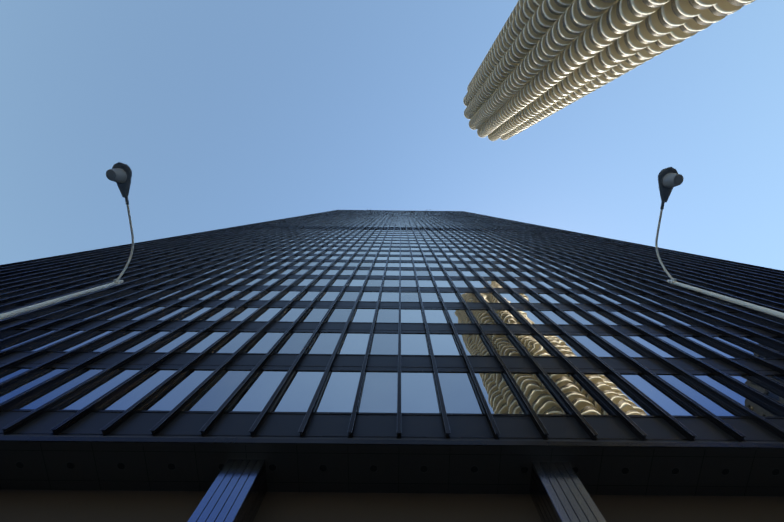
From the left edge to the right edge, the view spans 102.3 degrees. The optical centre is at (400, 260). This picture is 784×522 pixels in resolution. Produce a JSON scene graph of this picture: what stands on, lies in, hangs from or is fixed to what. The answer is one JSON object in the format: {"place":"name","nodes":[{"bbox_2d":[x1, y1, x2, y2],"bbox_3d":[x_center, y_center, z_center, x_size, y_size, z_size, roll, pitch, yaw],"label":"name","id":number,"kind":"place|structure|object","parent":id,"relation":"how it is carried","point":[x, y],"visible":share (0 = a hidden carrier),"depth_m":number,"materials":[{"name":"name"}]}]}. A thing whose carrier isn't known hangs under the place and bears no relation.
{"place":"outdoors","nodes":[
{"label":"outdoors","id":0,"kind":"place"},
{"bbox_2d":[0,0,783,270],"label":"sky","id":1,"kind":"structure","parent":0,"point":[222,114],"materials":[{"name":"blue"}]},
{"bbox_2d":[463,0,754,140],"bbox_3d":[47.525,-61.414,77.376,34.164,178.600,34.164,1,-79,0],"label":"skyscraper","id":2,"kind":"structure","parent":0,"point":[685,8],"depth_m":74.09,"materials":[{"name":"concrete"}]},
{"bbox_2d":[464,0,747,138],"bbox_3d":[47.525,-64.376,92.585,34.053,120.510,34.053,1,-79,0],"label":"marina city railings","id":3,"kind":"object","parent":2,"relation":"on","point":[608,23],"visible":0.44,"depth_m":72.95,"materials":[{"name":"grey paint"}]},
{"bbox_3d":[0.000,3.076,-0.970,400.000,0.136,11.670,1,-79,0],"label":"pavement","id":4,"kind":"structure","parent":0,"visible":0},
{"bbox_2d":[0,162,133,319],"bbox_3d":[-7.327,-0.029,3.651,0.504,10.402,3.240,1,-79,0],"label":"street light","id":5,"kind":"object","parent":4,"relation":"on","point":[119,174],"visible":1,"depth_m":8.05,"materials":[{"name":"paint"}]},
{"bbox_2d":[0,209,783,521],"bbox_3d":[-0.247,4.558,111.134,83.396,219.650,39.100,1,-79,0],"label":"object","id":6,"kind":"structure","parent":4,"relation":"on","point":[53,478],"depth_m":9.48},
{"bbox_2d":[0,210,783,441],"bbox_3d":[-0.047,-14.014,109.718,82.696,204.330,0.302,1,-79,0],"label":"skyscraper","id":7,"kind":"structure","parent":6,"relation":"attached to","point":[392,324],"depth_m":16.93,"materials":[{"name":"black glass"}]},
{"bbox_2d":[655,167,783,318],"bbox_3d":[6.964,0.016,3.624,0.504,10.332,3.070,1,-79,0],"label":"street light","id":8,"kind":"object","parent":4,"relation":"on","point":[669,178],"visible":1,"depth_m":7.99,"materials":[{"name":"paint"}]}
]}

